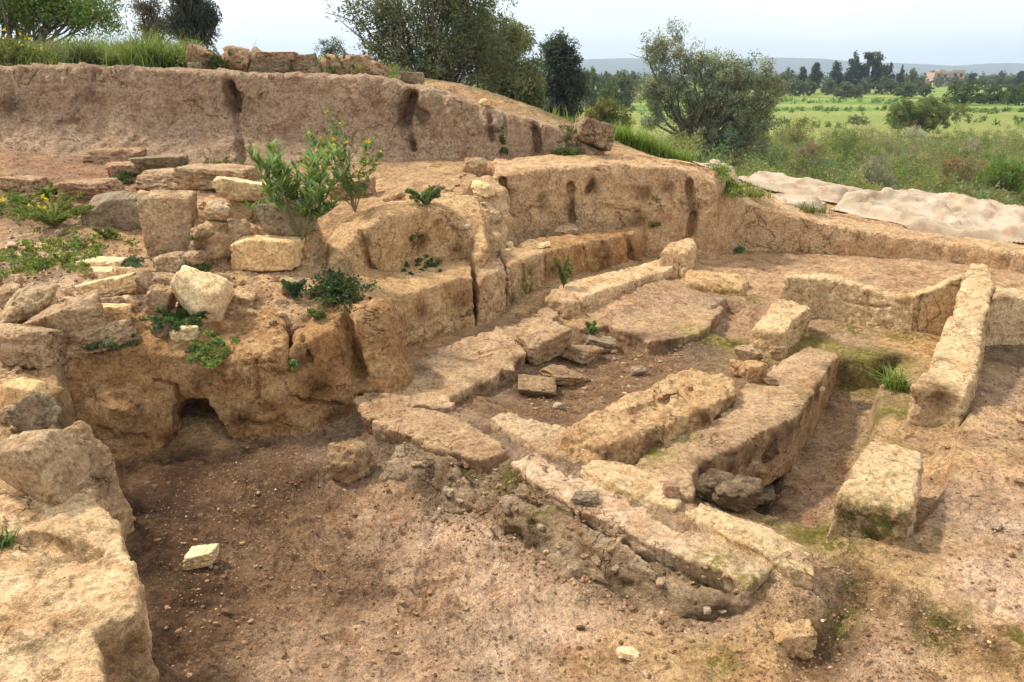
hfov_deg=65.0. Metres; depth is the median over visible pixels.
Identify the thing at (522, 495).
loose stone
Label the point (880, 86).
broad tree
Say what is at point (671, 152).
grass tuft
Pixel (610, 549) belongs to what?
pebble
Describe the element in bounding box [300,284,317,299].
loose stone
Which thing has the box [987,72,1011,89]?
broad tree
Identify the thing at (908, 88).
broad tree
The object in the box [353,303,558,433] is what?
stone slab
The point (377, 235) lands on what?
ledge wall
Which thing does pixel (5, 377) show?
loose stone
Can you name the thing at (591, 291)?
earth bench
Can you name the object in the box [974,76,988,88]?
broad tree
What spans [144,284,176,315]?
loose stone
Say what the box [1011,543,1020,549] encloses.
pebble
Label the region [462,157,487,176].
loose stone
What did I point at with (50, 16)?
acacia tree
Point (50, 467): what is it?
loose stone
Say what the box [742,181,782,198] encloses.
grass tuft
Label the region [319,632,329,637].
pebble
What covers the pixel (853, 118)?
bush
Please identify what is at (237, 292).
loose stone
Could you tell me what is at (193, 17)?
shaggy tree
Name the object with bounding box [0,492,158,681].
rock outcrop
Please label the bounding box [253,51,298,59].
rubble stone
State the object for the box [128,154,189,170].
loose stone
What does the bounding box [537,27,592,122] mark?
cypress tree
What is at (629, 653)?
loose stone
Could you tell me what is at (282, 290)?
loose stone
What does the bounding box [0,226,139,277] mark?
weed
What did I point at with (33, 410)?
loose stone
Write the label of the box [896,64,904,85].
pine tree
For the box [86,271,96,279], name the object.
loose stone
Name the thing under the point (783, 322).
short wall
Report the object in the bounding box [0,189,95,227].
weed
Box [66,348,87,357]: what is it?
loose stone
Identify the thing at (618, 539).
pebble
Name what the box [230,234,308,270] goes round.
loose stone
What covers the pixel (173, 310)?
pebble
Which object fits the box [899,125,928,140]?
bush
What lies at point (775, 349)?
loose stone
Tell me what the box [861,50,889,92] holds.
feathery tree
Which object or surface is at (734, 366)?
loose stone
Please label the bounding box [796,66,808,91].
pine tree
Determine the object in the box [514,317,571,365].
broken slab
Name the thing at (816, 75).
pine tree
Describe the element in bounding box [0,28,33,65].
weed
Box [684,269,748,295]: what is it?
stub wall
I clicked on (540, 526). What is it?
pebble
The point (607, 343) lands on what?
broken slab
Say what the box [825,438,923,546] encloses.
stone block
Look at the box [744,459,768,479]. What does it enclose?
loose stone
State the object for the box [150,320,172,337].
loose stone
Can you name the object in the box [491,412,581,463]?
kerb slab
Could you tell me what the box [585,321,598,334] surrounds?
weed
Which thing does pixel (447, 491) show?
pebble
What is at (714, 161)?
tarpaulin
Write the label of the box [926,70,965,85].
farm house
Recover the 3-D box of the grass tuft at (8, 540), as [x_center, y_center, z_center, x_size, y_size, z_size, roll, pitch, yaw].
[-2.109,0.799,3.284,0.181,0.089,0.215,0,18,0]
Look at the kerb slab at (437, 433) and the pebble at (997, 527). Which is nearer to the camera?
the pebble at (997, 527)
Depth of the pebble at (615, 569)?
4.34 m
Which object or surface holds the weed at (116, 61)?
on the earth bank
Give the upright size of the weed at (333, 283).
0.309 m
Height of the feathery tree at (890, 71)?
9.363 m
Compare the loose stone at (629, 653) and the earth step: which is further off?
the earth step
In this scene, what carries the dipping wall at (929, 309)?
on the ground at (168, 472)
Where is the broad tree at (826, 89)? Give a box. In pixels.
[819,77,835,94]
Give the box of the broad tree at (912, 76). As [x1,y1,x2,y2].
[904,68,918,84]
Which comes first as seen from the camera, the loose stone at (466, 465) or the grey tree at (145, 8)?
the loose stone at (466, 465)
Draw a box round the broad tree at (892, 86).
[884,78,899,93]
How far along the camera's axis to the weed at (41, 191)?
8.79 m
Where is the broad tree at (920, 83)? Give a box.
[913,77,926,91]
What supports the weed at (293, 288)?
on the ground at (168, 472)
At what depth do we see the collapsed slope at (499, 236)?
9.35 m
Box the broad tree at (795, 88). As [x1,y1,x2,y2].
[785,77,812,95]
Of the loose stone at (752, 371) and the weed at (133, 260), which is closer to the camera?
the loose stone at (752, 371)
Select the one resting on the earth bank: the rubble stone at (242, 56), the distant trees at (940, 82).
the rubble stone at (242, 56)
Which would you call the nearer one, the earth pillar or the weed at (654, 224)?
the earth pillar
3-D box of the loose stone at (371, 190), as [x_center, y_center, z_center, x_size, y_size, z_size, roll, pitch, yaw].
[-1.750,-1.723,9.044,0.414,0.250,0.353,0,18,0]
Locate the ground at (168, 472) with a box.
[0,74,1023,681]
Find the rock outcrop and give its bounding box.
[63,306,300,461]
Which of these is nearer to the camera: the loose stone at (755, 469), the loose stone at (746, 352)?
the loose stone at (755, 469)
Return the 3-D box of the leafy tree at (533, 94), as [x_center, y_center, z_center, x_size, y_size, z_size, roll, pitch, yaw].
[-0.304,-7.097,22.386,2.971,4.139,2.059,0,18,0]
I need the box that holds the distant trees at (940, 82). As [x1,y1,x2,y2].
[447,70,1023,87]
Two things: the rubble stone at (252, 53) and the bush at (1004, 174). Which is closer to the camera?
the rubble stone at (252, 53)
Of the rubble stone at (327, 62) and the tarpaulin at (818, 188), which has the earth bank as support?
the rubble stone at (327, 62)
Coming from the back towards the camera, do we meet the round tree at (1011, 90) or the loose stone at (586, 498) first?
the round tree at (1011, 90)
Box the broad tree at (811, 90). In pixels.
[799,78,818,95]
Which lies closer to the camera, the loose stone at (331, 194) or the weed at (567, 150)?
the loose stone at (331, 194)
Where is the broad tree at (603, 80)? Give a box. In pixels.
[595,70,610,92]
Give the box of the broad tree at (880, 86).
[874,76,890,93]
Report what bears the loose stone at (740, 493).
on the ground at (168, 472)
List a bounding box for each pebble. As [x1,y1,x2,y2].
[7,241,17,250]
[54,228,68,236]
[79,242,87,247]
[170,308,184,314]
[268,319,276,324]
[278,311,286,316]
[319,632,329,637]
[390,648,399,654]
[411,461,421,466]
[442,486,453,496]
[456,498,463,503]
[463,224,470,228]
[537,524,544,529]
[553,402,563,408]
[591,554,600,565]
[604,546,614,552]
[611,565,618,572]
[613,537,622,542]
[642,669,649,677]
[643,626,652,633]
[656,578,663,586]
[703,606,711,614]
[718,609,726,613]
[722,572,728,579]
[731,586,738,592]
[987,585,995,590]
[990,523,1002,531]
[1005,406,1012,411]
[1005,549,1012,556]
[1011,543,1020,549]
[1014,475,1023,482]
[1015,413,1023,422]
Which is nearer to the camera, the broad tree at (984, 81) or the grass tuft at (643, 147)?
the grass tuft at (643, 147)
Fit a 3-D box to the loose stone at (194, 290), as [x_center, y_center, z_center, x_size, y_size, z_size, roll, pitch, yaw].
[-2.443,-0.378,6.321,0.444,0.478,0.424,0,18,0]
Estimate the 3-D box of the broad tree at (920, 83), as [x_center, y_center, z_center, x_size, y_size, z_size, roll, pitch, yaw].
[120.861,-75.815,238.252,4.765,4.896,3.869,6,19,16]
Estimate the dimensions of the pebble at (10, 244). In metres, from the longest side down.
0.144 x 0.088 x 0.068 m
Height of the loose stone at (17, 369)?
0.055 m
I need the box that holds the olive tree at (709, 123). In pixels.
[628,16,792,167]
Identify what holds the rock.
on the earth bank
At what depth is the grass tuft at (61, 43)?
11.57 m
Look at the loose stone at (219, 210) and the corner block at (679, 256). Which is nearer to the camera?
the loose stone at (219, 210)
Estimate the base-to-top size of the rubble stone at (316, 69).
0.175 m
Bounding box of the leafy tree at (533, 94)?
[457,8,552,111]
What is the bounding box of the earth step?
[499,237,544,308]
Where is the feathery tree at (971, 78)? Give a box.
[965,72,978,82]
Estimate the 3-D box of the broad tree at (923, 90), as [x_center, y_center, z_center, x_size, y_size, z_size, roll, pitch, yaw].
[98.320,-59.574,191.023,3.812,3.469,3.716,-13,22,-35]
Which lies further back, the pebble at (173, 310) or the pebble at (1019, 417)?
the pebble at (173, 310)
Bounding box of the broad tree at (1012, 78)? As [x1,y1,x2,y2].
[1003,76,1014,87]
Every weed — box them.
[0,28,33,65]
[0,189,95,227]
[0,190,47,218]
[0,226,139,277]
[10,37,60,64]
[32,181,58,197]
[83,329,139,351]
[90,225,118,238]
[95,54,122,65]
[108,170,136,184]
[121,254,145,267]
[139,303,209,333]
[184,330,239,369]
[188,234,212,271]
[203,156,245,164]
[204,48,244,69]
[279,278,307,299]
[286,359,298,370]
[300,263,380,312]
[307,307,326,319]
[324,53,356,71]
[402,234,442,274]
[403,185,445,204]
[493,126,507,154]
[551,124,584,155]
[551,255,574,287]
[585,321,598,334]
[649,196,665,228]
[704,160,758,198]
[733,246,746,252]
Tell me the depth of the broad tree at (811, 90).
209.20 m
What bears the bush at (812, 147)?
on the ground at (168, 472)
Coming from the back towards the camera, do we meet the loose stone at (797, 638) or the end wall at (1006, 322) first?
the end wall at (1006, 322)
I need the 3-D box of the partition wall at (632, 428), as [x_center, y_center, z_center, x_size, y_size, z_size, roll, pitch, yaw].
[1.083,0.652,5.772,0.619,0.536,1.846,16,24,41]
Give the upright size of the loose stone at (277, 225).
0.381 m
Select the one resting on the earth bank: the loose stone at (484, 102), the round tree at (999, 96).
the loose stone at (484, 102)
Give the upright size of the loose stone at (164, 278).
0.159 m
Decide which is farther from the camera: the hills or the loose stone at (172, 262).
the hills
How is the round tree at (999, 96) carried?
on the ground at (168, 472)
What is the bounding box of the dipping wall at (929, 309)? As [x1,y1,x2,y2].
[778,272,962,333]
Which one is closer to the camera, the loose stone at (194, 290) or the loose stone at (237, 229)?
the loose stone at (194, 290)
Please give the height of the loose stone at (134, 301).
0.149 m
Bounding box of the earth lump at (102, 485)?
[62,419,135,540]
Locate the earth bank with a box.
[0,62,605,164]
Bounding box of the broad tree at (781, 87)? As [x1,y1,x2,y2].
[773,81,791,93]
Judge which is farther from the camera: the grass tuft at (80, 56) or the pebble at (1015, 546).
the grass tuft at (80, 56)
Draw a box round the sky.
[0,0,1023,65]
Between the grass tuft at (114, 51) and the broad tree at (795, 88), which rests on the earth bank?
the grass tuft at (114, 51)
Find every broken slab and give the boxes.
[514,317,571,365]
[518,374,556,396]
[538,364,590,385]
[561,345,603,364]
[584,333,616,352]
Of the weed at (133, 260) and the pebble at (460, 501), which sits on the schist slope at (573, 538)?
the pebble at (460, 501)
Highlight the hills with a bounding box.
[412,57,1023,76]
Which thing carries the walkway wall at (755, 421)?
on the ground at (168, 472)
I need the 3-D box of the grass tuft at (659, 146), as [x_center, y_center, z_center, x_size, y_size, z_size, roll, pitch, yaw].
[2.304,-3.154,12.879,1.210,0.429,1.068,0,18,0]
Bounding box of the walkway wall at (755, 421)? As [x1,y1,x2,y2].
[634,347,839,502]
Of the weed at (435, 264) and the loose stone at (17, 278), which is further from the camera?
the weed at (435, 264)
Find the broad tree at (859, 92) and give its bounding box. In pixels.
[853,85,865,97]
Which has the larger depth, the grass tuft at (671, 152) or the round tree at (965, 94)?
the round tree at (965, 94)
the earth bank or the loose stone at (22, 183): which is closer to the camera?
the loose stone at (22, 183)
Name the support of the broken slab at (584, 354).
on the ground at (168, 472)
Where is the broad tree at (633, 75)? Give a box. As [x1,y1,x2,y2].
[627,70,640,94]
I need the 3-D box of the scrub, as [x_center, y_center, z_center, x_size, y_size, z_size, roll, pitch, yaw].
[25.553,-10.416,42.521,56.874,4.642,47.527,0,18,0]
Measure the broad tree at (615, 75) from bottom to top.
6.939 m
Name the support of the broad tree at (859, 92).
on the ground at (168, 472)
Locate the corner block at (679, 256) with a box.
[658,238,696,277]
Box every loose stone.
[0,175,47,191]
[0,281,21,308]
[0,284,57,323]
[0,322,68,369]
[0,371,17,384]
[0,377,64,408]
[0,404,14,424]
[0,428,92,505]
[1,274,24,286]
[3,391,61,431]
[9,425,19,431]
[12,366,22,373]
[23,289,106,331]
[50,295,58,304]
[54,178,128,199]
[60,287,70,294]
[64,319,141,355]
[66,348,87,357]
[75,256,127,276]
[75,272,136,297]
[81,190,141,230]
[81,278,98,294]
[82,147,145,163]
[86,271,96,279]
[89,264,141,278]
[101,296,124,303]
[102,303,131,321]
[104,161,142,175]
[112,266,133,275]
[122,294,141,310]
[126,267,151,293]
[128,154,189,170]
[135,167,183,190]
[136,189,197,256]
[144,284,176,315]
[147,272,174,287]
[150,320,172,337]
[152,251,185,272]
[169,325,199,340]
[170,265,234,322]
[171,163,262,189]
[182,250,208,265]
[182,543,218,569]
[204,198,232,221]
[211,176,277,202]
[211,258,218,263]
[219,272,230,280]
[227,219,250,241]
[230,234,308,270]
[232,291,258,306]
[234,290,243,295]
[236,278,245,284]
[255,199,319,235]
[273,275,283,281]
[276,297,286,304]
[279,276,304,295]
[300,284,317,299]
[326,185,341,198]
[327,439,376,483]
[336,176,375,199]
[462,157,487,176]
[463,462,469,467]
[471,180,495,197]
[479,99,490,105]
[484,210,502,225]
[506,241,513,247]
[518,493,526,497]
[539,241,550,248]
[554,225,579,234]
[570,490,599,506]
[616,647,639,660]
[630,365,647,375]
[662,482,681,498]
[695,468,732,505]
[712,474,763,512]
[729,359,743,376]
[734,345,762,360]
[737,360,767,382]
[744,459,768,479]
[761,444,779,462]
[761,484,776,504]
[763,377,777,385]
[768,346,784,353]
[773,619,817,659]
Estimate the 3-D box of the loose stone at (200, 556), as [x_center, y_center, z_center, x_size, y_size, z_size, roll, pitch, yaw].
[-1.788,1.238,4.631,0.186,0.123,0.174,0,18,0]
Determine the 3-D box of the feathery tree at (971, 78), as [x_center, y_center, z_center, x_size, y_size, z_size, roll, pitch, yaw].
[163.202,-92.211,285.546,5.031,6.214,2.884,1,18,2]
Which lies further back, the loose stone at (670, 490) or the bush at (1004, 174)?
the bush at (1004, 174)
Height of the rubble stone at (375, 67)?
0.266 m
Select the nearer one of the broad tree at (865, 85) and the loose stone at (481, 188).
the loose stone at (481, 188)
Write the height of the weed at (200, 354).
0.211 m
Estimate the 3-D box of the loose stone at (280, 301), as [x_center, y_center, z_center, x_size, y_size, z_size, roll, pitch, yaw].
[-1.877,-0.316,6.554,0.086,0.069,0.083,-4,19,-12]
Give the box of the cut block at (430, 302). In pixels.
[351,260,474,345]
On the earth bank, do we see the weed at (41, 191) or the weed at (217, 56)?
the weed at (217, 56)
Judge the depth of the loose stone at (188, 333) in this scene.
6.03 m
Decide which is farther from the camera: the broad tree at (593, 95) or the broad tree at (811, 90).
the broad tree at (811, 90)
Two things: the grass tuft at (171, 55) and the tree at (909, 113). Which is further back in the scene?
the tree at (909, 113)
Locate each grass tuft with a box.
[0,518,28,550]
[1,29,108,62]
[44,31,122,64]
[89,19,201,68]
[102,37,127,65]
[142,37,191,67]
[602,118,638,141]
[615,118,658,146]
[619,122,676,153]
[622,135,685,158]
[657,140,687,160]
[667,140,708,164]
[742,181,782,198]
[794,199,835,214]
[853,361,921,393]
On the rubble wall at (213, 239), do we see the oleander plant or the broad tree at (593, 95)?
the oleander plant
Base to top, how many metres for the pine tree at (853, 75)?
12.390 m
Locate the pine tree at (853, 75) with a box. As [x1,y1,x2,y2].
[843,50,865,84]
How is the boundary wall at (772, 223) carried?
on the ground at (168, 472)
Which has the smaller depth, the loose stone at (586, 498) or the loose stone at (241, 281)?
the loose stone at (586, 498)
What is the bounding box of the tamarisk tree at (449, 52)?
[326,0,537,94]
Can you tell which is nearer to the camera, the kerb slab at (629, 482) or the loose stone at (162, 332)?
the kerb slab at (629, 482)
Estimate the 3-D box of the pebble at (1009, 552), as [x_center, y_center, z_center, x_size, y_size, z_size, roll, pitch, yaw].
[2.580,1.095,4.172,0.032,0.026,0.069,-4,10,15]
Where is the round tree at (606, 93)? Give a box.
[598,78,620,111]
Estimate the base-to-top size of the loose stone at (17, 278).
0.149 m
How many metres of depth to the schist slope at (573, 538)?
4.61 m
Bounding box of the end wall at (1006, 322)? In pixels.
[985,287,1023,345]
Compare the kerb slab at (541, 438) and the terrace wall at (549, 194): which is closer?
the kerb slab at (541, 438)
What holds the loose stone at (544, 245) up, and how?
on the ledge wall at (590, 251)
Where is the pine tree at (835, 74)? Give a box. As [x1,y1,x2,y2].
[827,60,844,87]
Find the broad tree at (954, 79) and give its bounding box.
[948,75,963,88]
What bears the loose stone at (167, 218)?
on the ground at (168, 472)
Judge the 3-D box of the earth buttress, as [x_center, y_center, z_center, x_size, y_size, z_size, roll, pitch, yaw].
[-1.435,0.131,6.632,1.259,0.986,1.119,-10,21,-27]
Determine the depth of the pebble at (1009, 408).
5.81 m
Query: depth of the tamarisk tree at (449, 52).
19.27 m
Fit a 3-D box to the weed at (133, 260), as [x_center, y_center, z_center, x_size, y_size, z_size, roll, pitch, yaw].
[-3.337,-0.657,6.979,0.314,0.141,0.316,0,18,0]
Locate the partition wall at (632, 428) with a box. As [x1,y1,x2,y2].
[559,368,736,465]
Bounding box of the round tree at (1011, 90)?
[1001,83,1023,104]
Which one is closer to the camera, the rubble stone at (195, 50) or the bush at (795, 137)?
the rubble stone at (195, 50)
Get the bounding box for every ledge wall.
[326,193,492,309]
[537,225,645,282]
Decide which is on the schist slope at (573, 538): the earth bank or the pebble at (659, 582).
the pebble at (659, 582)
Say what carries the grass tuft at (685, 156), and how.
on the ground at (168, 472)
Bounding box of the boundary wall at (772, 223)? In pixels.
[718,187,1023,273]
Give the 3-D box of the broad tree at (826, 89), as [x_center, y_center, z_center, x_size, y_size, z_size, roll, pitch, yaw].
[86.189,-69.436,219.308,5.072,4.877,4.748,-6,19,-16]
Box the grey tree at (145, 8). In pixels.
[126,0,175,42]
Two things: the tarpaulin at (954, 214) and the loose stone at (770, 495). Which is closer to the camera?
the loose stone at (770, 495)
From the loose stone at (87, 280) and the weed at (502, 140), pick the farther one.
the weed at (502, 140)
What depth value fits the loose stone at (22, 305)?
5.95 m
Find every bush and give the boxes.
[313,36,348,57]
[582,95,636,132]
[777,114,817,145]
[796,139,824,160]
[816,125,871,161]
[843,112,871,124]
[852,155,899,189]
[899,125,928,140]
[930,150,980,185]
[959,137,982,154]
[972,155,1023,195]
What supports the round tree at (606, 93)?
on the ground at (168, 472)
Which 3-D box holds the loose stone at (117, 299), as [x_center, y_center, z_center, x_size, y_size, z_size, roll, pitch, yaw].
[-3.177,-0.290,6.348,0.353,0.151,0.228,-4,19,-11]
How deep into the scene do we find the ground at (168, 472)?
4.89 m
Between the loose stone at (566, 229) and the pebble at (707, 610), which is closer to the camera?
the pebble at (707, 610)
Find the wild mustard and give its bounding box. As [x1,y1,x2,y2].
[296,106,385,211]
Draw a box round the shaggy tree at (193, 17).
[160,0,222,48]
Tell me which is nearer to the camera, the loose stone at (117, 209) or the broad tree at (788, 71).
the loose stone at (117, 209)
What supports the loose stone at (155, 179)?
on the ground at (168, 472)
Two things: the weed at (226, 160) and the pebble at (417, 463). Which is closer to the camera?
the pebble at (417, 463)
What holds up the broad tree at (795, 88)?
on the ground at (168, 472)
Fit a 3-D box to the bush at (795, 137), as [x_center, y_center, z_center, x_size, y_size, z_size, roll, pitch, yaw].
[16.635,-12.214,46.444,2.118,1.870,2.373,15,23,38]
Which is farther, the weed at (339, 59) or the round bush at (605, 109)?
the round bush at (605, 109)
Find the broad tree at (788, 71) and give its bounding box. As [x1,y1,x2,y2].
[775,66,797,93]
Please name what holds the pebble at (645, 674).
on the ground at (168, 472)
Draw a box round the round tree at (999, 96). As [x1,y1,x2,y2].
[981,84,1007,103]
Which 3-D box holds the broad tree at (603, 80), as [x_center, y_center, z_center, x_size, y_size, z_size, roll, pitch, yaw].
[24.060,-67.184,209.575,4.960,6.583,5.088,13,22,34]
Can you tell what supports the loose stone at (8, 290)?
on the ground at (168, 472)
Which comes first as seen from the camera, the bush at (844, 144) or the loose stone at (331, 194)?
the loose stone at (331, 194)
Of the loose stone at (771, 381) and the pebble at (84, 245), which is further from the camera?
the pebble at (84, 245)
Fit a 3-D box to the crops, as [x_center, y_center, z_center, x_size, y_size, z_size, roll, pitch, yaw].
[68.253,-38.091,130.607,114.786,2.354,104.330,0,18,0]
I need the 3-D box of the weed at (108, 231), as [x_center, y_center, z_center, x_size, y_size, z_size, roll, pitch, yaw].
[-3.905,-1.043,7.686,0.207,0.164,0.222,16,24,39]
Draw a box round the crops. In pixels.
[615,94,1023,129]
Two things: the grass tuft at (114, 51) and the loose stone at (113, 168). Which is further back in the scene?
the grass tuft at (114, 51)
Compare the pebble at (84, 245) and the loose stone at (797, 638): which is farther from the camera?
the pebble at (84, 245)
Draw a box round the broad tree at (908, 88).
[891,81,918,97]
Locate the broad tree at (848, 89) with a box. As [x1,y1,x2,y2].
[831,81,857,98]
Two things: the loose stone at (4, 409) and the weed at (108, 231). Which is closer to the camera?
the loose stone at (4, 409)
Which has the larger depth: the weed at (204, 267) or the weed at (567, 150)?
the weed at (567, 150)
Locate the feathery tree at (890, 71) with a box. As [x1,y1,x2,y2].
[882,62,894,91]
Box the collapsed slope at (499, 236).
[461,175,517,258]
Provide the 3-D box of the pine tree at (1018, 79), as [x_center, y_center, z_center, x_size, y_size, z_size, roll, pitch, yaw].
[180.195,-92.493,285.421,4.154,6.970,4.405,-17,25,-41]
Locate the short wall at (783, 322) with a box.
[749,299,810,359]
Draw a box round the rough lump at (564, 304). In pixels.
[545,289,580,318]
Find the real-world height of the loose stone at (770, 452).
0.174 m
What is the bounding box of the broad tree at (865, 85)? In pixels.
[857,77,875,93]
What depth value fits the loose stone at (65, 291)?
6.56 m
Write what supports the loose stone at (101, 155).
on the ground at (168, 472)
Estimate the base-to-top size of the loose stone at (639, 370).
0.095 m
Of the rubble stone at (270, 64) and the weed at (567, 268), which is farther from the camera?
the rubble stone at (270, 64)
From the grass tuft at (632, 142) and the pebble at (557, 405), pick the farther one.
the grass tuft at (632, 142)
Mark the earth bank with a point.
(82, 109)
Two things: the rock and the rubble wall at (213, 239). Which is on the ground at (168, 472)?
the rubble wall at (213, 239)
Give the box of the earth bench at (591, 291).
[559,260,673,310]
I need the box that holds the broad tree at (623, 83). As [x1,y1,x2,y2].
[610,69,636,109]
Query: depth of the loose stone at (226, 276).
6.84 m
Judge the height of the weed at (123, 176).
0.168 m
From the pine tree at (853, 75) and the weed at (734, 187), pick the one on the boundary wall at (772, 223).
the weed at (734, 187)
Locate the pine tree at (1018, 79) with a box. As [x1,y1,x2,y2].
[1012,70,1023,85]
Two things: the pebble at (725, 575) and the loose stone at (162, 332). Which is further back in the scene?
the loose stone at (162, 332)
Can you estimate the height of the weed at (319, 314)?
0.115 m
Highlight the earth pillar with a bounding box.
[472,257,506,325]
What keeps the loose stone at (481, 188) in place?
on the collapsed slope at (499, 236)
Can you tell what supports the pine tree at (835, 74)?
on the ground at (168, 472)
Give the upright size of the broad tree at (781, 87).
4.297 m
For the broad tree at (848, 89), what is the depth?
180.67 m
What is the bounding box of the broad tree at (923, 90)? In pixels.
[917,83,934,96]
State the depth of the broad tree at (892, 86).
228.14 m
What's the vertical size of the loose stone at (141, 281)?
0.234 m
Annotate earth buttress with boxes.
[283,290,414,435]
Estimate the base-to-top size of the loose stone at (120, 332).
0.244 m
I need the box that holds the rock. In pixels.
[572,117,614,151]
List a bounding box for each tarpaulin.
[693,159,759,189]
[737,171,862,203]
[771,193,826,208]
[830,187,1023,243]
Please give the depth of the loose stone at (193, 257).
6.96 m
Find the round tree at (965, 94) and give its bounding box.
[942,80,992,104]
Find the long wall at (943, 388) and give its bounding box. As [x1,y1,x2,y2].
[907,263,993,427]
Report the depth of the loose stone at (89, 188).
8.74 m
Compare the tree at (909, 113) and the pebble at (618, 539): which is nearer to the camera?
the pebble at (618, 539)
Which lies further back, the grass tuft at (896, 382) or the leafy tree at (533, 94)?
the leafy tree at (533, 94)
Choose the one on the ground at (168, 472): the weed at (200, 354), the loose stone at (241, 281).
the loose stone at (241, 281)
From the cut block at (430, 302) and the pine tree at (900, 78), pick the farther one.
the pine tree at (900, 78)
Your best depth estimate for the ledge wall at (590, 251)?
9.67 m
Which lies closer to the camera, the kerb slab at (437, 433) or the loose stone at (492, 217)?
the kerb slab at (437, 433)
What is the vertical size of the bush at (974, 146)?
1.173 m
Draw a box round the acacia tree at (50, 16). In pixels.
[0,0,127,47]
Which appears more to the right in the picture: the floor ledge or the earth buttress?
the floor ledge
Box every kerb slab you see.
[372,404,506,473]
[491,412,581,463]
[511,452,771,593]
[580,459,681,512]
[685,503,814,590]
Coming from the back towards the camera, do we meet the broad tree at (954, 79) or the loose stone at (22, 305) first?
the broad tree at (954, 79)
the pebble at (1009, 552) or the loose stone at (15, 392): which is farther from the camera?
the loose stone at (15, 392)
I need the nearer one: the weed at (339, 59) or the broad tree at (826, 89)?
the weed at (339, 59)
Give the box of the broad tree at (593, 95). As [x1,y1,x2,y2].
[584,65,601,109]
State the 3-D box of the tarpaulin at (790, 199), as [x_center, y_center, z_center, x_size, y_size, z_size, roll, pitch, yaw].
[4.239,-1.916,12.294,2.028,0.682,0.760,-15,24,-39]
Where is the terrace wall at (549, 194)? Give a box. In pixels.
[492,154,725,260]
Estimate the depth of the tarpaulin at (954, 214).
11.74 m
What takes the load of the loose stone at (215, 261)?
on the ground at (168, 472)
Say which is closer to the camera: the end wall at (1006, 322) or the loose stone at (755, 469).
the loose stone at (755, 469)
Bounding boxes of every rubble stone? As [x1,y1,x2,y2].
[185,44,216,69]
[187,61,203,68]
[221,46,250,71]
[249,46,260,65]
[249,56,290,73]
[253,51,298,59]
[291,53,317,72]
[308,64,321,72]
[320,54,342,73]
[331,54,370,74]
[360,60,389,76]
[399,72,424,84]
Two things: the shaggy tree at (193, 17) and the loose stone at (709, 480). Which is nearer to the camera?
the loose stone at (709, 480)
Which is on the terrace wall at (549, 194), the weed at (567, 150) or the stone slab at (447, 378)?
the weed at (567, 150)
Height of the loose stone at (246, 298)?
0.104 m
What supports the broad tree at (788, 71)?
on the ground at (168, 472)
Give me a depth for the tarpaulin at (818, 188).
13.23 m
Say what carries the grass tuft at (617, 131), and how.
on the ground at (168, 472)
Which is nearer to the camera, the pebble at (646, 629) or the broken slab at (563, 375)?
the pebble at (646, 629)
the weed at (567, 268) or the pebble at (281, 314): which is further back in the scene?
the weed at (567, 268)
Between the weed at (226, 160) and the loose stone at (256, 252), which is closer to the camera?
the loose stone at (256, 252)
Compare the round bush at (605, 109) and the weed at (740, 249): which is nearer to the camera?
the weed at (740, 249)
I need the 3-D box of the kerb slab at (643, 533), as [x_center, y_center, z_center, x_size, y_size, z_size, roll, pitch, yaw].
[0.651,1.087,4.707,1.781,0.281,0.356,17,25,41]
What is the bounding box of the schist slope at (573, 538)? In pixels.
[378,441,754,620]
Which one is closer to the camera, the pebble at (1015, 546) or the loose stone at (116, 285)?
the pebble at (1015, 546)
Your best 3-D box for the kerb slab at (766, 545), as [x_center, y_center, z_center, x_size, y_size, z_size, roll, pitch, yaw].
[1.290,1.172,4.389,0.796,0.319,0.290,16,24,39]
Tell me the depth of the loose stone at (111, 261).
6.85 m
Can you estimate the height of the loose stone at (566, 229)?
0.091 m
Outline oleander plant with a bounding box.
[236,137,349,242]
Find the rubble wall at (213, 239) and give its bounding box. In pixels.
[186,189,327,268]
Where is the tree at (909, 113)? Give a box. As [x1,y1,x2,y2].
[882,94,967,136]
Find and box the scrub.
[635,121,1023,205]
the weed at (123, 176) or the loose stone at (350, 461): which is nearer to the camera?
the loose stone at (350, 461)
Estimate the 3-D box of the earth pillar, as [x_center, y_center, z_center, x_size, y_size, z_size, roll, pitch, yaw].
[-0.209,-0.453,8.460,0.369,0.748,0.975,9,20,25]
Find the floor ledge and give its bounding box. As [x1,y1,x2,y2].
[580,303,723,354]
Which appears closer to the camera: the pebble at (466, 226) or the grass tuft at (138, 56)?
the pebble at (466, 226)
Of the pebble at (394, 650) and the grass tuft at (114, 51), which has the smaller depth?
the pebble at (394, 650)
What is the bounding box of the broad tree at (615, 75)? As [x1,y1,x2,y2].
[610,70,621,90]
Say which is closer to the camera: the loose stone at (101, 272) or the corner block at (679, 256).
the loose stone at (101, 272)
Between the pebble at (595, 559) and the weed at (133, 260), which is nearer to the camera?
the pebble at (595, 559)
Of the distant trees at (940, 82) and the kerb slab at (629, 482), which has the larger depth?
the distant trees at (940, 82)
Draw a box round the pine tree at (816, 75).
[808,62,823,89]
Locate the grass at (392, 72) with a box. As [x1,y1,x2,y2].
[0,26,1020,204]
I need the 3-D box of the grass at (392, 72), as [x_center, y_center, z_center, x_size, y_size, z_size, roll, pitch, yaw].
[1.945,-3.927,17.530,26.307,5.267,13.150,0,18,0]
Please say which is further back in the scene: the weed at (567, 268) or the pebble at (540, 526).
the weed at (567, 268)

